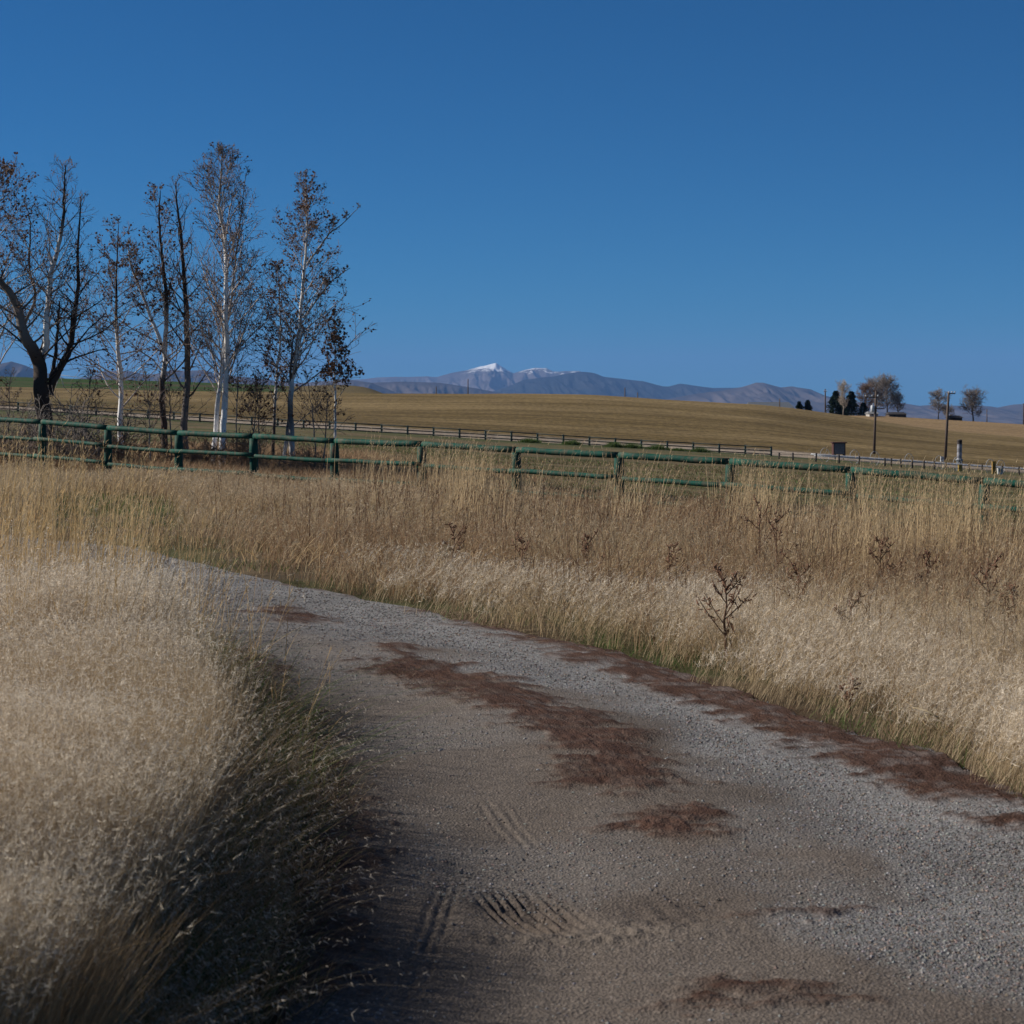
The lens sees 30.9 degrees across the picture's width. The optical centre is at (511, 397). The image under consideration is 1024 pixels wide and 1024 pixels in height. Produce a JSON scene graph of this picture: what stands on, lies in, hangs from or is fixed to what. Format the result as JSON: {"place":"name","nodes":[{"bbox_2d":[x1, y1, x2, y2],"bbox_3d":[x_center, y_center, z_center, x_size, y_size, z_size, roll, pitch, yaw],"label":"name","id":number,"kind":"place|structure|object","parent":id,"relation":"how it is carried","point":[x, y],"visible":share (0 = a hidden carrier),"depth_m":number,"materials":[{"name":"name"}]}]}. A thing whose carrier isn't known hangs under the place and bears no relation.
{"place":"outdoors","nodes":[
{"label":"outdoors","id":0,"kind":"place"},
{"bbox_2d":[0,361,398,393],"bbox_3d":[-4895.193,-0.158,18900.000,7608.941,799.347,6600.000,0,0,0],"label":"western hills","id":1,"kind":"structure","parent":0,"point":[21,370],"depth_m":19645.79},
{"bbox_2d":[0,457,572,1023],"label":"fluffy grass","id":2,"kind":"structure","parent":0,"point":[74,751],"depth_m":6.13,"materials":[{"name":"beige plant"}]},
{"bbox_2d":[0,435,598,493],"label":"rusty grass","id":3,"kind":"structure","parent":0,"point":[346,467],"depth_m":48.69,"materials":[{"name":"brown plant"}]},
{"bbox_2d":[84,602,528,1023],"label":"brome grass","id":4,"kind":"structure","parent":0,"point":[217,959],"depth_m":6.59,"materials":[{"name":"plant"}]},
{"bbox_2d":[373,382,501,393],"bbox_3d":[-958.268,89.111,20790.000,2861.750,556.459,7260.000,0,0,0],"label":"foothills","id":5,"kind":"structure","parent":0,"point":[415,387],"depth_m":21416.07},
{"bbox_2d":[356,363,579,391],"bbox_3d":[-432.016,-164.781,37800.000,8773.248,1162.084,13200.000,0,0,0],"label":"snow mountains","id":6,"kind":"structure","parent":0,"point":[493,377],"depth_m":38682.88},
{"bbox_2d":[0,462,1023,770],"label":"weedy grass","id":7,"kind":"structure","parent":0,"point":[656,542],"depth_m":18.98,"materials":[{"name":"beige plant"}]},
{"bbox_2d":[0,376,1023,1023],"bbox_3d":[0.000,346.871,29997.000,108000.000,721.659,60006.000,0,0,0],"label":"ground","id":8,"kind":"structure","parent":0,"point":[736,426],"depth_m":259.40,"materials":[{"name":"soil"}]},
{"bbox_2d":[0,367,46,449],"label":"sapling","id":9,"kind":"object","parent":8,"relation":"on","point":[8,389],"visible":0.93,"depth_m":48.98,"materials":[{"name":"brown plant"}]},
{"bbox_2d":[0,393,51,464],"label":"bare shrub","id":10,"kind":"object","parent":8,"relation":"on","point":[18,428],"visible":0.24,"depth_m":49.09,"materials":[{"name":"brown plant"}]},
{"bbox_2d":[0,424,81,468],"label":"bare shrub","id":11,"kind":"object","parent":8,"relation":"on","point":[36,449],"visible":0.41,"depth_m":47.30,"materials":[{"name":"brown plant"}]},
{"bbox_2d":[0,152,88,363],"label":"birch tree","id":12,"kind":"object","parent":8,"relation":"on","point":[7,169],"visible":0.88,"depth_m":49.77,"materials":[{"name":"brown plant"}]},
{"bbox_2d":[9,396,122,468],"bbox_3d":[-11.303,0.895,47.884,3.228,1.972,2.819,0,0,0],"label":"bare shrub","id":13,"kind":"object","parent":8,"relation":"on","point":[82,430],"visible":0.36,"depth_m":47.93,"materials":[{"name":"brown plant"}]},
{"bbox_2d":[0,155,135,446],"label":"birch tree","id":14,"kind":"object","parent":8,"relation":"on","point":[42,381],"visible":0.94,"depth_m":49.88,"materials":[{"name":"brown plant"}]},
{"bbox_2d":[67,369,110,454],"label":"sapling","id":15,"kind":"object","parent":8,"relation":"on","point":[95,404],"visible":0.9,"depth_m":49.86,"materials":[{"name":"brown plant"}]},
{"bbox_2d":[24,380,156,463],"bbox_3d":[-11.050,0.778,49.231,3.280,2.499,3.260,0,0,-39],"label":"bare shrub","id":16,"kind":"object","parent":8,"relation":"on","point":[66,410],"visible":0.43,"depth_m":48.89,"materials":[{"name":"brown plant"}]},
{"bbox_2d":[31,214,183,444],"bbox_3d":[-11.243,-1.599,51.944,4.012,6.989,4.217,0,0,0],"label":"birch tree","id":17,"kind":"object","parent":8,"relation":"on","point":[118,363],"visible":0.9,"depth_m":51.76,"materials":[{"name":"brown plant"}]},
{"bbox_2d":[92,417,173,464],"bbox_3d":[-9.797,1.214,48.850,2.450,1.426,1.801,0,0,9],"label":"bare shrub","id":18,"kind":"object","parent":8,"relation":"on","point":[118,453],"visible":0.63,"depth_m":48.73,"materials":[{"name":"brown plant"}]},
{"bbox_2d":[55,375,212,387],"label":"pivot sprinkler","id":19,"kind":"object","parent":8,"relation":"on","point":[118,377],"visible":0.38,"depth_m":639.94,"materials":[{"name":"grey metal"}]},
{"bbox_2d":[122,365,173,463],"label":"sapling","id":20,"kind":"object","parent":8,"relation":"on","point":[147,392],"visible":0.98,"depth_m":47.95,"materials":[{"name":"brown plant"}]},
{"bbox_2d":[87,182,223,460],"bbox_3d":[-9.805,-2.051,51.575,4.053,7.963,3.645,0,0,0],"label":"birch tree","id":21,"kind":"object","parent":8,"relation":"on","point":[166,304],"visible":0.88,"depth_m":51.81,"materials":[{"name":"brown plant"}]},
{"bbox_2d":[138,357,215,460],"bbox_3d":[-8.912,0.479,49.047,2.007,3.096,1.345,0,0,0],"label":"sapling","id":22,"kind":"object","parent":8,"relation":"on","point":[168,390],"visible":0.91,"depth_m":49.06,"materials":[{"name":"brown plant"}]},
{"bbox_2d":[143,174,219,454],"bbox_3d":[-9.194,-2.114,51.220,2.501,8.186,2.205,0,0,43],"label":"birch tree","id":23,"kind":"object","parent":8,"relation":"on","point":[187,384],"visible":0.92,"depth_m":51.23,"materials":[{"name":"brown plant"}]},
{"bbox_2d":[170,436,227,466],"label":"bare shrub","id":24,"kind":"object","parent":8,"relation":"on","point":[198,458],"visible":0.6,"depth_m":49.04,"materials":[{"name":"brown plant"}]},
{"bbox_2d":[161,141,285,464],"bbox_3d":[-7.678,-2.445,49.909,3.376,8.972,4.234,0,0,-18],"label":"birch tree","id":25,"kind":"object","parent":8,"relation":"on","point":[223,317],"visible":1,"depth_m":49.88,"materials":[{"name":"white plant"}]},
{"bbox_2d":[198,338,268,445],"bbox_3d":[-7.482,0.211,50.056,2.152,3.663,1.391,0,0,30],"label":"sapling","id":26,"kind":"object","parent":8,"relation":"on","point":[232,379],"visible":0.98,"depth_m":49.83,"materials":[{"name":"brown plant"}]},
{"bbox_2d":[203,420,283,471],"bbox_3d":[-7.100,1.316,48.681,1.876,1.467,1.925,0,0,18],"label":"bare shrub","id":27,"kind":"object","parent":8,"relation":"on","point":[244,444],"visible":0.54,"depth_m":48.49,"materials":[{"name":"brown plant"}]},
{"bbox_2d":[227,368,287,432],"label":"sapling","id":28,"kind":"object","parent":8,"relation":"on","point":[250,395],"visible":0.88,"depth_m":50.94,"materials":[{"name":"brown plant"}]},
{"bbox_2d":[238,372,280,452],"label":"sapling","id":29,"kind":"object","parent":8,"relation":"on","point":[260,408],"visible":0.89,"depth_m":50.97,"materials":[{"name":"brown plant"}]},
{"bbox_2d":[248,259,312,454],"bbox_3d":[-6.465,-0.951,51.925,1.824,5.927,2.032,0,0,0],"label":"birch tree","id":30,"kind":"object","parent":8,"relation":"on","point":[280,340],"visible":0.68,"depth_m":51.62,"materials":[{"name":"brown plant"}]},
{"bbox_2d":[232,169,375,455],"bbox_3d":[-5.761,-2.110,50.906,3.494,8.349,3.638,0,0,24],"label":"birch tree","id":31,"kind":"object","parent":8,"relation":"on","point":[294,365],"visible":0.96,"depth_m":50.85,"materials":[{"name":"brown plant"}]},
{"bbox_2d":[268,434,343,474],"bbox_3d":[-5.383,1.503,48.257,1.641,1.138,1.614,0,0,44],"label":"bare shrub","id":32,"kind":"object","parent":8,"relation":"on","point":[307,464],"visible":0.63,"depth_m":48.03,"materials":[{"name":"brown plant"}]},
{"bbox_2d":[280,366,341,469],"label":"sapling","id":33,"kind":"object","parent":8,"relation":"on","point":[314,390],"visible":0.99,"depth_m":47.86,"materials":[{"name":"brown plant"}]},
{"bbox_2d":[297,389,354,470],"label":"sapling","id":34,"kind":"object","parent":8,"relation":"on","point":[326,410],"visible":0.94,"depth_m":48.21,"materials":[{"name":"brown plant"}]},
{"bbox_2d":[312,306,364,437],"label":"birch tree","id":35,"kind":"object","parent":8,"relation":"on","point":[335,337],"visible":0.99,"depth_m":48.75,"materials":[{"name":"brown plant"}]},
{"bbox_2d":[0,401,771,455],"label":"paddock fence","id":36,"kind":"object","parent":8,"relation":"on","point":[485,434],"visible":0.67,"depth_m":227.80,"materials":[{"name":"brown wood"}]},
{"bbox_2d":[442,521,466,570],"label":"dried weed","id":37,"kind":"object","parent":8,"relation":"on","point":[452,534],"visible":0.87,"depth_m":18.52,"materials":[{"name":"brown plant"}]},
{"bbox_2d":[0,417,1023,535],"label":"rail fence","id":38,"kind":"object","parent":8,"relation":"on","point":[253,455],"visible":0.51,"depth_m":37.73,"materials":[{"name":"green paint"}]},
{"bbox_2d":[0,531,1023,1008],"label":"bent grass","id":39,"kind":"structure","parent":8,"relation":"on","point":[300,553],"depth_m":14.71,"materials":[{"name":"beige plant"}]},
{"bbox_2d":[0,419,1023,747],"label":"straw stems","id":40,"kind":"object","parent":8,"relation":"on","point":[930,517],"visible":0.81,"depth_m":20.52,"materials":[{"name":"beige plant"}]},
{"bbox_2d":[511,532,530,590],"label":"dried weed","id":41,"kind":"object","parent":8,"relation":"on","point":[522,542],"visible":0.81,"depth_m":17.49,"materials":[{"name":"brown plant"}]},
{"bbox_2d":[514,437,545,442],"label":"green tuft","id":42,"kind":"object","parent":8,"relation":"on","point":[530,440],"visible":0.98,"depth_m":225.22,"materials":[{"name":"green plant"}]},
{"bbox_2d":[559,439,582,444],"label":"green tuft","id":43,"kind":"object","parent":8,"relation":"on","point":[572,442],"visible":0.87,"depth_m":225.18,"materials":[{"name":"green plant"}]},
{"bbox_2d":[569,528,604,603],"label":"dried weed","id":44,"kind":"object","parent":8,"relation":"on","point":[586,545],"visible":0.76,"depth_m":16.47,"materials":[{"name":"brown plant"}]},
{"bbox_2d":[603,441,622,446],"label":"green tuft","id":45,"kind":"object","parent":8,"relation":"on","point":[613,444],"visible":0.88,"depth_m":225.05,"materials":[{"name":"green plant"}]},
{"bbox_2d":[619,442,646,447],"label":"green tuft","id":46,"kind":"object","parent":8,"relation":"on","point":[628,445],"visible":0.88,"depth_m":225.13,"materials":[{"name":"green plant"}]},
{"bbox_2d":[644,444,671,449],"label":"green tuft","id":47,"kind":"object","parent":8,"relation":"on","point":[657,447],"visible":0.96,"depth_m":225.11,"materials":[{"name":"green plant"}]},
{"bbox_2d":[646,542,689,609],"bbox_3d":[1.354,1.569,16.056,0.325,0.644,0.242,0,0,40],"label":"dried weed","id":48,"kind":"object","parent":8,"relation":"on","point":[668,558],"visible":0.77,"depth_m":16.02,"materials":[{"name":"brown plant"}]},
{"bbox_2d":[670,447,689,450],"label":"green tuft","id":49,"kind":"object","parent":8,"relation":"on","point":[679,449],"visible":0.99,"depth_m":225.08,"materials":[{"name":"green plant"}]},
{"bbox_2d":[685,446,711,451],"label":"green tuft","id":50,"kind":"object","parent":8,"relation":"on","point":[699,449],"visible":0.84,"depth_m":225.26,"materials":[{"name":"green plant"}]},
{"bbox_2d":[696,561,755,670],"bbox_3d":[1.443,1.482,12.567,0.398,0.737,0.212,0,0,-4],"label":"dried weed","id":51,"kind":"object","parent":8,"relation":"on","point":[718,570],"visible":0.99,"depth_m":12.55,"materials":[{"name":"brown plant"}]},
{"bbox_2d":[744,494,774,567],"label":"dried weed","id":52,"kind":"object","parent":8,"relation":"on","point":[759,522],"visible":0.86,"depth_m":20.02,"materials":[{"name":"brown plant"}]},
{"bbox_2d":[747,402,794,407],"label":"farm building","id":53,"kind":"structure","parent":8,"relation":"on","point":[786,404],"depth_m":638.82,"materials":[{"name":"grey"}]},
{"bbox_2d":[767,508,796,582],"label":"dried weed","id":54,"kind":"object","parent":8,"relation":"on","point":[769,522],"visible":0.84,"depth_m":17.99,"materials":[{"name":"brown plant"}]},
{"bbox_2d":[777,561,811,605],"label":"dried weed","id":55,"kind":"object","parent":8,"relation":"on","point":[795,572],"visible":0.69,"depth_m":14.52,"materials":[{"name":"brown plant"}]},
{"bbox_2d":[795,401,803,409],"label":"spruce tree","id":56,"kind":"object","parent":8,"relation":"on","point":[799,405],"visible":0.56,"depth_m":519.52,"materials":[{"name":"green plant"}]},
{"bbox_2d":[804,400,812,410],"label":"spruce tree","id":57,"kind":"object","parent":8,"relation":"on","point":[807,405],"visible":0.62,"depth_m":519.58,"materials":[{"name":"green plant"}]},
{"bbox_2d":[824,389,826,412],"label":"utility pole","id":58,"kind":"object","parent":8,"relation":"on","point":[825,391],"visible":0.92,"depth_m":559.81,"materials":[{"name":"wood"}]},
{"bbox_2d":[826,391,845,414],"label":"spruce tree","id":59,"kind":"object","parent":8,"relation":"on","point":[836,407],"visible":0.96,"depth_m":599.16,"materials":[{"name":"green plant"}]},
{"bbox_2d":[830,442,846,459],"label":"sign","id":60,"kind":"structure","parent":8,"relation":"on","point":[838,447],"depth_m":235.34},
{"bbox_2d":[836,380,851,414],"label":"bare tree","id":61,"kind":"object","parent":8,"relation":"on","point":[842,388],"visible":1,"depth_m":595.66,"materials":[{"name":"brown plant"}]},
{"bbox_2d":[833,590,864,633],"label":"dried weed","id":62,"kind":"object","parent":8,"relation":"on","point":[859,596],"visible":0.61,"depth_m":13.00,"materials":[{"name":"brown plant"}]},
{"bbox_2d":[839,673,862,717],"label":"dried weed","id":63,"kind":"object","parent":8,"relation":"on","point":[846,692],"visible":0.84,"depth_m":10.60,"materials":[{"name":"brown plant"}]},
{"bbox_2d":[841,391,864,415],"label":"spruce tree","id":64,"kind":"object","parent":8,"relation":"on","point":[852,405],"visible":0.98,"depth_m":597.01,"materials":[{"name":"green plant"}]},
{"bbox_2d":[859,402,869,415],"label":"spruce tree","id":65,"kind":"object","parent":8,"relation":"on","point":[864,407],"visible":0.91,"depth_m":597.43,"materials":[{"name":"green plant"}]},
{"bbox_2d":[855,378,874,411],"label":"bare tree","id":66,"kind":"object","parent":8,"relation":"on","point":[861,396],"visible":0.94,"depth_m":605.78,"materials":[{"name":"brown plant"}]},
{"bbox_2d":[865,411,878,416],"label":"farm building","id":67,"kind":"structure","parent":8,"relation":"on","point":[869,413],"depth_m":582.00,"materials":[{"name":"white"}]},
{"bbox_2d":[864,376,883,406],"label":"bare tree","id":68,"kind":"object","parent":8,"relation":"on","point":[872,381],"visible":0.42,"depth_m":611.47,"materials":[{"name":"brown plant"}]},
{"bbox_2d":[865,391,884,453],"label":"utility pole","id":69,"kind":"object","parent":8,"relation":"on","point":[874,408],"visible":0.97,"depth_m":257.85,"materials":[{"name":"brown wood"}]},
{"bbox_2d":[870,373,901,411],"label":"bare tree","id":70,"kind":"object","parent":8,"relation":"on","point":[884,386],"visible":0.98,"depth_m":602.62,"materials":[{"name":"brown plant"}]},
{"bbox_2d":[866,535,905,600],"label":"dried weed","id":71,"kind":"object","parent":8,"relation":"on","point":[881,550],"visible":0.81,"depth_m":17.00,"materials":[{"name":"brown plant"}]},
{"bbox_2d":[885,412,905,416],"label":"farm building","id":72,"kind":"structure","parent":8,"relation":"on","point":[896,414],"depth_m":597.00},
{"bbox_2d":[889,391,905,411],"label":"bare tree","id":73,"kind":"object","parent":8,"relation":"on","point":[898,404],"visible":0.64,"depth_m":610.14,"materials":[{"name":"brown plant"}]},
{"bbox_2d":[778,453,1023,474],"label":"post fence","id":74,"kind":"object","parent":8,"relation":"on","point":[885,463],"visible":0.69,"depth_m":195.92,"materials":[{"name":"wood"}]},
{"bbox_2d":[811,449,1022,472],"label":"wheel line","id":75,"kind":"object","parent":8,"relation":"on","point":[853,458],"visible":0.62,"depth_m":199.93,"materials":[{"name":"silver metal"}]},
{"bbox_2d":[914,548,940,592],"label":"dried weed","id":76,"kind":"object","parent":8,"relation":"on","point":[927,553],"visible":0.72,"depth_m":16.48,"materials":[{"name":"brown plant"}]},
{"bbox_2d":[928,387,950,418],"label":"bare tree","id":77,"kind":"object","parent":8,"relation":"on","point":[937,395],"visible":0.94,"depth_m":605.62,"materials":[{"name":"brown plant"}]},
{"bbox_2d":[942,404,955,415],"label":"bare tree","id":78,"kind":"object","parent":8,"relation":"on","point":[950,410],"visible":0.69,"depth_m":611.32,"materials":[{"name":"brown plant"}]},
{"bbox_2d":[944,391,955,459],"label":"utility pole","id":79,"kind":"object","parent":8,"relation":"on","point":[946,430],"visible":0.92,"depth_m":254.85,"materials":[{"name":"brown wood"}]},
{"bbox_2d":[945,416,962,420],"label":"farm building","id":80,"kind":"structure","parent":8,"relation":"on","point":[959,418],"depth_m":597.00,"materials":[{"name":"black"}]},
{"bbox_2d":[956,440,962,470],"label":"irrigation standpipe","id":81,"kind":"object","parent":8,"relation":"on","point":[959,448],"visible":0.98,"depth_m":204.78,"materials":[{"name":"grey metal"}]},
{"bbox_2d":[958,384,987,420],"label":"bare tree","id":82,"kind":"object","parent":8,"relation":"on","point":[972,404],"visible":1,"depth_m":603.00,"materials":[{"name":"brown plant"}]},
{"bbox_2d":[961,552,1009,628],"bbox_3d":[3.581,1.552,13.994,0.377,0.782,0.176,0,0,20],"label":"dried weed","id":83,"kind":"object","parent":8,"relation":"on","point":[994,569],"visible":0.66,"depth_m":13.98,"materials":[{"name":"brown plant"}]},
{"bbox_2d":[991,461,995,473],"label":"gate post","id":84,"kind":"object","parent":8,"relation":"on","point":[993,467],"visible":0.98,"depth_m":193.85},
{"bbox_2d":[998,582,1023,650],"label":"dried weed","id":85,"kind":"object","parent":8,"relation":"on","point":[1010,590],"visible":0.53,"depth_m":13.04,"materials":[{"name":"brown plant"}]},
{"bbox_2d":[1,432,1022,519],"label":"pasture grass","id":86,"kind":"structure","parent":0,"point":[697,468],"depth_m":80.10,"materials":[{"name":"plant"}]},
{"bbox_2d":[0,0,1023,406],"label":"sky","id":87,"kind":"structure","parent":0,"point":[814,195],"materials":[{"name":"blue"}]},
{"bbox_2d":[1,535,1023,1023],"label":"road","id":88,"kind":"structure","parent":0,"point":[475,945],"depth_m":7.32,"materials":[{"name":"grey gravel"}]},
{"bbox_2d":[151,580,1023,1023],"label":"plant litter","id":89,"kind":"object","parent":88,"relation":"on","point":[497,624],"visible":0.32,"depth_m":8.85,"materials":[{"name":"brown plant"}]},
{"bbox_2d":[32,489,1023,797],"bbox_3d":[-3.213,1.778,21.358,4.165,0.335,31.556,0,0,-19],"label":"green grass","id":90,"kind":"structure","parent":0,"point":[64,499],"depth_m":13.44,"materials":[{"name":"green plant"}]},
{"bbox_2d":[493,372,733,399],"bbox_3d":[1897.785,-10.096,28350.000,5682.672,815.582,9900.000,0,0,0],"label":"wooded mountains","id":91,"kind":"structure","parent":0,"point":[586,383],"depth_m":28602.38,"materials":[{"name":"stone"}]},
{"bbox_2d":[314,537,1023,794],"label":"wispy grass","id":92,"kind":"structure","parent":0,"point":[1013,734],"depth_m":11.78,"materials":[{"name":"beige plant"}]},
{"bbox_2d":[912,707,939,718],"bbox_3d":[2.103,1.608,9.441,0.155,0.047,0.026,0,0,41],"label":"straw blade","id":93,"kind":"object","parent":92,"relation":"on","point":[937,717],"visible":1,"depth_m":9.41,"materials":[{"name":"beige plant"}]},
{"bbox_2d":[666,383,1022,423],"bbox_3d":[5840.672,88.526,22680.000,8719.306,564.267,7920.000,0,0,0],"label":"eastern hills","id":94,"kind":"structure","parent":0,"point":[793,396],"depth_m":22519.70,"materials":[{"name":"stone"}]},
{"bbox_2d":[997,468,1002,473],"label":"concrete block","id":95,"kind":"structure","parent":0,"point":[998,471],"depth_m":189.85,"materials":[{"name":"white concrete"}]}
]}

